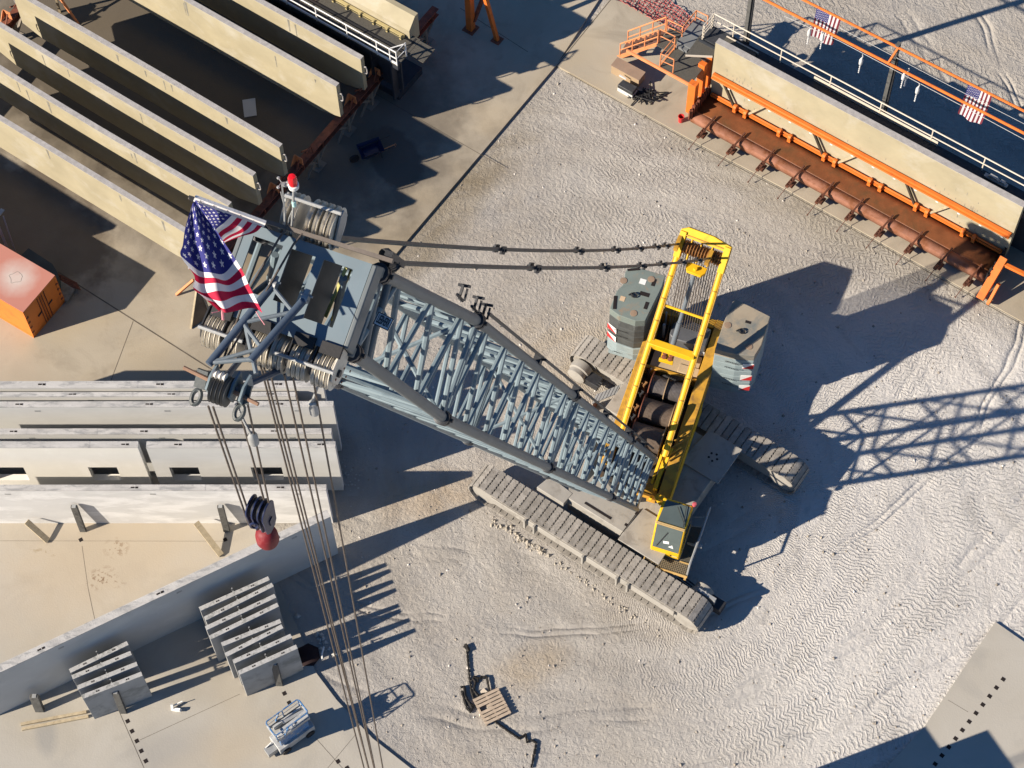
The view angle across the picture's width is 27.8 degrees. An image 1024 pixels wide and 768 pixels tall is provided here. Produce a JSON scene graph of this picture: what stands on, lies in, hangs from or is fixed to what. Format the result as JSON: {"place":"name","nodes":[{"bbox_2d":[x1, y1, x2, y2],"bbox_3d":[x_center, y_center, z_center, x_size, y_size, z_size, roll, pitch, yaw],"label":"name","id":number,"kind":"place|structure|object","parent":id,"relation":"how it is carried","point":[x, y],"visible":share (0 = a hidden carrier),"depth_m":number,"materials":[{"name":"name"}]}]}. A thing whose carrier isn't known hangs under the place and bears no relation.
{"place":"outdoors","nodes":[
{"label":"outdoors","id":0,"kind":"place"},
{"bbox_2d":[0,208,15,251],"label":"upright","id":1,"kind":"object","parent":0,"point":[1,233],"visible":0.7,"depth_m":79.47,"materials":[{"name":"grey metal"}]},
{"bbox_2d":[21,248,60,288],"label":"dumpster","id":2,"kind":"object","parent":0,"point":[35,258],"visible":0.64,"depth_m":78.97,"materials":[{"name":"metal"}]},
{"bbox_2d":[58,274,80,289],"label":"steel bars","id":3,"kind":"object","parent":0,"point":[71,282],"visible":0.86,"depth_m":79.38,"materials":[{"name":"metal"}]},
{"bbox_2d":[170,701,182,711],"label":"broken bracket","id":4,"kind":"object","parent":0,"point":[175,709],"visible":1,"depth_m":71.17,"materials":[{"name":"white metal"}]},
{"bbox_2d":[190,291,208,328],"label":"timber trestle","id":5,"kind":"object","parent":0,"point":[200,307],"visible":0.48,"depth_m":78.23,"materials":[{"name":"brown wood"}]},
{"bbox_2d":[274,0,1023,767],"bbox_3d":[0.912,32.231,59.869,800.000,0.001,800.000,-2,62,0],"label":"ground","id":6,"kind":"structure","parent":0,"point":[598,148],"depth_m":75.16,"materials":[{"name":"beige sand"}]},
{"bbox_2d":[0,474,409,767],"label":"pad","id":7,"kind":"object","parent":6,"relation":"on","point":[66,577],"visible":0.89,"depth_m":71.73,"materials":[{"name":"grey concrete"}]},
{"bbox_2d":[24,519,49,542],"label":"timber prop","id":8,"kind":"object","parent":7,"relation":"on","point":[36,530],"visible":1,"depth_m":74.10,"materials":[{"name":"beige wood"}]},
{"bbox_2d":[30,694,44,711],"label":"steel post","id":9,"kind":"object","parent":7,"relation":"on","point":[36,702],"visible":1,"depth_m":70.78,"materials":[{"name":"grey metal"}]},
{"bbox_2d":[20,710,86,725],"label":"timber","id":10,"kind":"object","parent":7,"relation":"on","point":[53,718],"visible":1,"depth_m":71.10,"materials":[{"name":"beige wood"}]},
{"bbox_2d":[22,715,88,730],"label":"timber","id":11,"kind":"object","parent":7,"relation":"on","point":[55,722],"visible":1,"depth_m":71.02,"materials":[{"name":"beige wood"}]},
{"bbox_2d":[0,441,154,484],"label":"precast panel","id":12,"kind":"object","parent":7,"relation":"on","point":[56,462],"visible":0.91,"depth_m":73.26,"materials":[{"name":"concrete"}]},
{"bbox_2d":[70,504,85,531],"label":"steel post","id":13,"kind":"object","parent":7,"relation":"on","point":[78,517],"visible":1,"depth_m":73.66,"materials":[{"name":"grey metal"}]},
{"bbox_2d":[71,651,134,685],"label":"panel","id":14,"kind":"object","parent":7,"relation":"on","point":[109,665],"visible":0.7,"depth_m":70.04,"materials":[{"name":"grey concrete"}]},
{"bbox_2d":[69,641,137,674],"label":"panel","id":15,"kind":"object","parent":7,"relation":"on","point":[118,650],"visible":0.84,"depth_m":70.12,"materials":[{"name":"grey concrete"}]},
{"bbox_2d":[77,662,140,695],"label":"panel","id":16,"kind":"object","parent":7,"relation":"on","point":[113,676],"visible":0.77,"depth_m":69.83,"materials":[{"name":"grey concrete"}]},
{"bbox_2d":[82,672,151,718],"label":"panel","id":17,"kind":"object","parent":7,"relation":"on","point":[131,689],"visible":0.99,"depth_m":70.19,"materials":[{"name":"grey concrete"}]},
{"bbox_2d":[112,691,126,713],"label":"steel post","id":18,"kind":"object","parent":7,"relation":"on","point":[119,702],"visible":1,"depth_m":70.52,"materials":[{"name":"grey metal"}]},
{"bbox_2d":[0,392,296,400],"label":"precast panel","id":19,"kind":"object","parent":7,"relation":"on","point":[104,396],"visible":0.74,"depth_m":73.28,"materials":[{"name":"grey concrete"}]},
{"bbox_2d":[0,381,326,400],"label":"precast panel","id":20,"kind":"object","parent":7,"relation":"on","point":[305,391],"visible":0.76,"depth_m":73.41,"materials":[{"name":"grey concrete"}]},
{"bbox_2d":[0,484,332,522],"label":"precast panel","id":21,"kind":"object","parent":7,"relation":"on","point":[188,503],"visible":0.96,"depth_m":73.09,"materials":[{"name":"concrete"}]},
{"bbox_2d":[0,428,333,473],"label":"precast panel","id":22,"kind":"object","parent":7,"relation":"on","point":[142,436],"visible":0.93,"depth_m":72.89,"materials":[{"name":"grey concrete"}]},
{"bbox_2d":[0,510,337,713],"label":"precast panel","id":23,"kind":"object","parent":7,"relation":"on","point":[136,624],"visible":0.87,"depth_m":70.83,"materials":[{"name":"grey concrete"}]},
{"bbox_2d":[0,401,341,450],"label":"precast panel","id":24,"kind":"object","parent":7,"relation":"on","point":[92,414],"visible":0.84,"depth_m":73.50,"materials":[{"name":"grey concrete"}]},
{"bbox_2d":[193,520,222,556],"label":"timber prop","id":25,"kind":"object","parent":7,"relation":"on","point":[207,537],"visible":1,"depth_m":73.87,"materials":[{"name":"beige wood"}]},
{"bbox_2d":[217,504,229,531],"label":"steel post","id":26,"kind":"object","parent":7,"relation":"on","point":[223,517],"visible":1,"depth_m":73.59,"materials":[{"name":"grey metal"}]},
{"bbox_2d":[199,576,269,624],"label":"panel","id":27,"kind":"object","parent":7,"relation":"on","point":[215,605],"visible":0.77,"depth_m":71.10,"materials":[{"name":"grey concrete"}]},
{"bbox_2d":[205,594,277,635],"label":"panel","id":28,"kind":"object","parent":7,"relation":"on","point":[232,618],"visible":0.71,"depth_m":70.79,"materials":[{"name":"grey concrete"}]},
{"bbox_2d":[204,583,279,624],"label":"panel","id":29,"kind":"object","parent":7,"relation":"on","point":[268,590],"visible":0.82,"depth_m":70.99,"materials":[{"name":"grey concrete"}]},
{"bbox_2d":[146,441,343,489],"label":"precast panel","id":30,"kind":"object","parent":7,"relation":"on","point":[207,459],"visible":0.87,"depth_m":73.13,"materials":[{"name":"grey concrete"}]},
{"bbox_2d":[209,603,284,660],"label":"panel","id":31,"kind":"object","parent":7,"relation":"on","point":[269,614],"visible":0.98,"depth_m":70.78,"materials":[{"name":"grey concrete"}]},
{"bbox_2d":[221,619,281,652],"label":"panel","id":32,"kind":"object","parent":7,"relation":"on","point":[231,643],"visible":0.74,"depth_m":70.39,"materials":[{"name":"grey concrete"}]},
{"bbox_2d":[225,625,284,677],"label":"panel","id":33,"kind":"object","parent":7,"relation":"on","point":[270,636],"visible":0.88,"depth_m":70.35,"materials":[{"name":"grey concrete"}]},
{"bbox_2d":[232,634,293,684],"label":"panel","id":34,"kind":"object","parent":7,"relation":"on","point":[258,654],"visible":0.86,"depth_m":70.21,"materials":[{"name":"grey concrete"}]},
{"bbox_2d":[238,645,303,695],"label":"panel","id":35,"kind":"object","parent":7,"relation":"on","point":[257,676],"visible":1,"depth_m":70.49,"materials":[{"name":"grey concrete"}]},
{"bbox_2d":[272,663,282,685],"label":"steel post","id":36,"kind":"object","parent":7,"relation":"on","point":[277,675],"visible":1,"depth_m":70.91,"materials":[{"name":"grey metal"}]},
{"bbox_2d":[264,699,314,757],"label":"scissor lift","id":37,"kind":"object","parent":7,"relation":"on","point":[290,728],"visible":1,"depth_m":69.67,"materials":[{"name":"white metal"}]},
{"bbox_2d":[0,0,609,380],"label":"slab","id":38,"kind":"structure","parent":6,"relation":"on","point":[124,313],"depth_m":81.92,"materials":[{"name":"concrete"}]},
{"bbox_2d":[0,4,25,35],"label":"girder rack","id":39,"kind":"object","parent":38,"relation":"on","point":[11,18],"visible":0.41,"depth_m":83.96,"materials":[{"name":"metal"}]},
{"bbox_2d":[0,115,184,257],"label":"concrete girder","id":40,"kind":"object","parent":39,"relation":"on","point":[104,194],"visible":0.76,"depth_m":78.17,"materials":[{"name":"beige concrete"}]},
{"bbox_2d":[0,65,232,212],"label":"concrete girder","id":41,"kind":"object","parent":39,"relation":"on","point":[158,177],"visible":0.75,"depth_m":79.11,"materials":[{"name":"beige concrete"}]},
{"bbox_2d":[0,244,64,337],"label":"shipping container","id":42,"kind":"object","parent":38,"relation":"on","point":[32,300],"visible":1,"depth_m":77.48,"materials":[{"name":"orange metal"}]},
{"bbox_2d":[26,296,48,333],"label":"door","id":43,"kind":"structure","parent":42,"relation":"in","point":[37,315],"depth_m":77.71,"materials":[{"name":"orange metal"}]},
{"bbox_2d":[40,280,62,317],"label":"door","id":44,"kind":"structure","parent":42,"relation":"in","point":[51,299],"depth_m":78.03,"materials":[{"name":"orange metal"}]},
{"bbox_2d":[55,0,60,12],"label":"prop","id":45,"kind":"object","parent":38,"relation":"on","point":[58,6],"visible":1,"depth_m":85.22,"materials":[{"name":"beige metal"}]},
{"bbox_2d":[60,280,74,301],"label":"concrete block","id":46,"kind":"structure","parent":38,"relation":"on","point":[67,291],"depth_m":79.14,"materials":[{"name":"grey concrete"}]},
{"bbox_2d":[60,0,79,23],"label":"prop","id":47,"kind":"object","parent":38,"relation":"on","point":[69,11],"visible":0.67,"depth_m":84.96,"materials":[{"name":"orange metal"}]},
{"bbox_2d":[175,279,193,295],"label":"prop","id":48,"kind":"object","parent":38,"relation":"on","point":[183,288],"visible":0.93,"depth_m":78.87,"materials":[{"name":"wood"}]},
{"bbox_2d":[242,98,256,117],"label":"foam sheet","id":49,"kind":"object","parent":38,"relation":"on","point":[249,107],"visible":1,"depth_m":83.20,"materials":[{"name":"grey plastic"}]},
{"bbox_2d":[225,6,438,252],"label":"girder rack","id":50,"kind":"object","parent":38,"relation":"on","point":[311,155],"visible":0.76,"depth_m":81.41,"materials":[{"name":"red metal"}]},
{"bbox_2d":[0,22,261,204],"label":"concrete girder","id":51,"kind":"object","parent":50,"relation":"on","point":[171,141],"visible":1,"depth_m":79.69,"materials":[{"name":"beige concrete"}]},
{"bbox_2d":[14,0,287,176],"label":"concrete girder","id":52,"kind":"object","parent":50,"relation":"on","point":[258,147],"visible":1,"depth_m":80.39,"materials":[{"name":"beige concrete"}]},
{"bbox_2d":[129,0,343,116],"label":"concrete girder","id":53,"kind":"object","parent":50,"relation":"on","point":[262,58],"visible":1,"depth_m":81.13,"materials":[{"name":"beige concrete"}]},
{"bbox_2d":[197,0,367,89],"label":"concrete girder","id":54,"kind":"object","parent":50,"relation":"on","point":[312,46],"visible":1,"depth_m":81.48,"materials":[{"name":"beige concrete"}]},
{"bbox_2d":[265,0,434,99],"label":"catwalk form","id":55,"kind":"object","parent":38,"relation":"on","point":[385,49],"visible":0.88,"depth_m":81.49,"materials":[{"name":"grey metal"}]},
{"bbox_2d":[343,0,419,38],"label":"concrete girder","id":56,"kind":"object","parent":55,"relation":"on","point":[398,16],"visible":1,"depth_m":80.87,"materials":[{"name":"beige concrete"}]},
{"bbox_2d":[349,135,394,162],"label":"wheelbarrow","id":57,"kind":"object","parent":38,"relation":"on","point":[370,148],"visible":1,"depth_m":81.78,"materials":[{"name":"blue paint"}]},
{"bbox_2d":[462,0,503,44],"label":"gantry leg","id":58,"kind":"object","parent":38,"relation":"on","point":[471,28],"visible":1,"depth_m":84.10,"materials":[{"name":"orange paint"}]},
{"bbox_2d":[298,643,324,665],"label":"tarp bundle","id":59,"kind":"object","parent":6,"relation":"on","point":[309,654],"visible":0.92,"depth_m":72.06,"materials":[{"name":"black fabric"}]},
{"bbox_2d":[291,462,378,655],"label":"rubble","id":60,"kind":"object","parent":6,"relation":"on","point":[315,634],"visible":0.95,"depth_m":72.50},
{"bbox_2d":[460,685,474,712],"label":"chain","id":61,"kind":"object","parent":6,"relation":"on","point":[470,704],"visible":1,"depth_m":71.26,"materials":[{"name":"black metal"}]},
{"bbox_2d":[472,675,478,694],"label":"chain","id":62,"kind":"object","parent":6,"relation":"on","point":[475,677],"visible":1,"depth_m":71.63,"materials":[{"name":"black metal"}]},
{"bbox_2d":[474,675,490,696],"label":"chain","id":63,"kind":"object","parent":6,"relation":"on","point":[488,686],"visible":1,"depth_m":71.50,"materials":[{"name":"metal"}]},
{"bbox_2d":[473,688,510,725],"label":"pallet","id":64,"kind":"object","parent":6,"relation":"on","point":[492,707],"visible":1,"depth_m":71.12,"materials":[{"name":"beige wood"}]},
{"bbox_2d":[183,174,808,767],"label":"crawler crane","id":65,"kind":"object","parent":6,"relation":"on","point":[659,456],"visible":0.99,"depth_m":55.66,"materials":[{"name":"metal"}]},
{"bbox_2d":[180,195,265,324],"bbox_3d":[-4.079,-1.775,29.319,1.163,0.573,1.935,-2,62,0],"label":"flag","id":66,"kind":"object","parent":65,"relation":"attached to","point":[214,267],"visible":1,"depth_m":29.28,"materials":[{"name":"fabric"}]},
{"bbox_2d":[245,494,278,550],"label":"hook block","id":67,"kind":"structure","parent":65,"relation":"hanging from","point":[260,514],"depth_m":32.82,"materials":[{"name":"blue paint"}]},
{"bbox_2d":[592,384,620,407],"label":"access step","id":68,"kind":"object","parent":65,"relation":"attached to","point":[606,393],"visible":0.83,"depth_m":76.14,"materials":[{"name":"grey metal"}]},
{"bbox_2d":[466,650,536,767],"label":"chain","id":69,"kind":"object","parent":6,"relation":"on","point":[502,726],"visible":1,"depth_m":70.79,"materials":[{"name":"black metal"}]},
{"bbox_2d":[463,643,469,651],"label":"chain","id":70,"kind":"object","parent":69,"relation":"on","point":[466,646],"visible":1,"depth_m":72.16,"materials":[{"name":"black metal"}]},
{"bbox_2d":[490,516,661,637],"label":"clods","id":71,"kind":"object","parent":6,"relation":"on","point":[528,544],"visible":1,"depth_m":73.99,"materials":[{"name":"beige soil"}]},
{"bbox_2d":[620,0,691,30],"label":"debris netting","id":72,"kind":"object","parent":6,"relation":"on","point":[662,11],"visible":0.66,"depth_m":85.27,"materials":[{"name":"red fabric"}]},
{"bbox_2d":[556,0,1023,325],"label":"apron","id":73,"kind":"object","parent":6,"relation":"on","point":[590,57],"visible":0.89,"depth_m":82.83,"materials":[{"name":"concrete"}]},
{"bbox_2d":[617,80,637,98],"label":"wrapped crate","id":74,"kind":"object","parent":73,"relation":"on","point":[626,88],"visible":1,"depth_m":83.05,"materials":[{"name":"plastic"}]},
{"bbox_2d":[611,57,645,86],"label":"storage box","id":75,"kind":"object","parent":73,"relation":"on","point":[632,74],"visible":1,"depth_m":83.34,"materials":[{"name":"brown wood"}]},
{"bbox_2d":[628,82,668,105],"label":"cable pile","id":76,"kind":"object","parent":73,"relation":"on","point":[643,94],"visible":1,"depth_m":83.17,"materials":[{"name":"black rubber"}]},
{"bbox_2d":[617,10,709,85],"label":"access stair","id":77,"kind":"object","parent":73,"relation":"on","point":[676,64],"visible":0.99,"depth_m":81.92,"materials":[{"name":"orange metal"}]},
{"bbox_2d":[676,16,709,52],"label":"grey cover","id":78,"kind":"object","parent":77,"relation":"on","point":[692,33],"visible":0.79,"depth_m":82.11,"materials":[{"name":"grey metal"}]},
{"bbox_2d":[678,114,684,122],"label":"bucket","id":79,"kind":"object","parent":73,"relation":"on","point":[681,118],"visible":1,"depth_m":82.47,"materials":[{"name":"red paint"}]},
{"bbox_2d":[685,13,1023,304],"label":"casting form","id":80,"kind":"object","parent":73,"relation":"on","point":[913,223],"visible":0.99,"depth_m":80.04,"materials":[{"name":"orange metal"}]},
{"bbox_2d":[710,38,1023,255],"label":"concrete girder","id":81,"kind":"object","parent":80,"relation":"attached to","point":[991,202],"visible":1,"depth_m":78.94,"materials":[{"name":"beige concrete"}]},
{"bbox_2d":[983,173,1007,188],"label":"magnet clamp","id":82,"kind":"object","parent":80,"relation":"on","point":[996,179],"visible":1,"depth_m":77.21,"materials":[{"name":"blue metal"}]},
{"bbox_2d":[742,0,1023,138],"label":"pipe frame","id":83,"kind":"object","parent":6,"relation":"on","point":[893,64],"visible":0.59,"depth_m":75.77,"materials":[{"name":"orange paint"}]},
{"bbox_2d":[806,26,810,43],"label":"hanging hook","id":84,"kind":"object","parent":83,"relation":"hanging from","point":[809,33],"visible":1,"depth_m":76.90,"materials":[{"name":"white metal"}]},
{"bbox_2d":[820,32,824,48],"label":"hanging hook","id":85,"kind":"object","parent":83,"relation":"hanging from","point":[822,38],"visible":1,"depth_m":76.80,"materials":[{"name":"white metal"}]},
{"bbox_2d":[811,8,840,44],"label":"flag","id":86,"kind":"object","parent":83,"relation":"hanging from","point":[826,21],"visible":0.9,"depth_m":76.88,"materials":[{"name":"fabric"}]},
{"bbox_2d":[858,54,862,72],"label":"hanging hook","id":87,"kind":"object","parent":83,"relation":"hanging from","point":[860,61],"visible":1,"depth_m":76.19,"materials":[{"name":"white metal"}]},
{"bbox_2d":[900,73,905,87],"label":"hanging hook","id":88,"kind":"object","parent":83,"relation":"hanging from","point":[903,78],"visible":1,"depth_m":75.90,"materials":[{"name":"white metal"}]},
{"bbox_2d":[914,83,919,101],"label":"hanging hook","id":89,"kind":"object","parent":83,"relation":"hanging from","point":[917,90],"visible":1,"depth_m":75.59,"materials":[{"name":"white metal"}]},
{"bbox_2d":[958,85,991,123],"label":"flag","id":90,"kind":"object","parent":83,"relation":"hanging from","point":[979,95],"visible":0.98,"depth_m":75.14,"materials":[{"name":"fabric"}]},
{"bbox_2d":[887,622,1023,767],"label":"pavement","id":91,"kind":"structure","parent":0,"point":[976,719],"depth_m":70.73,"materials":[{"name":"grey concrete"}]}
]}

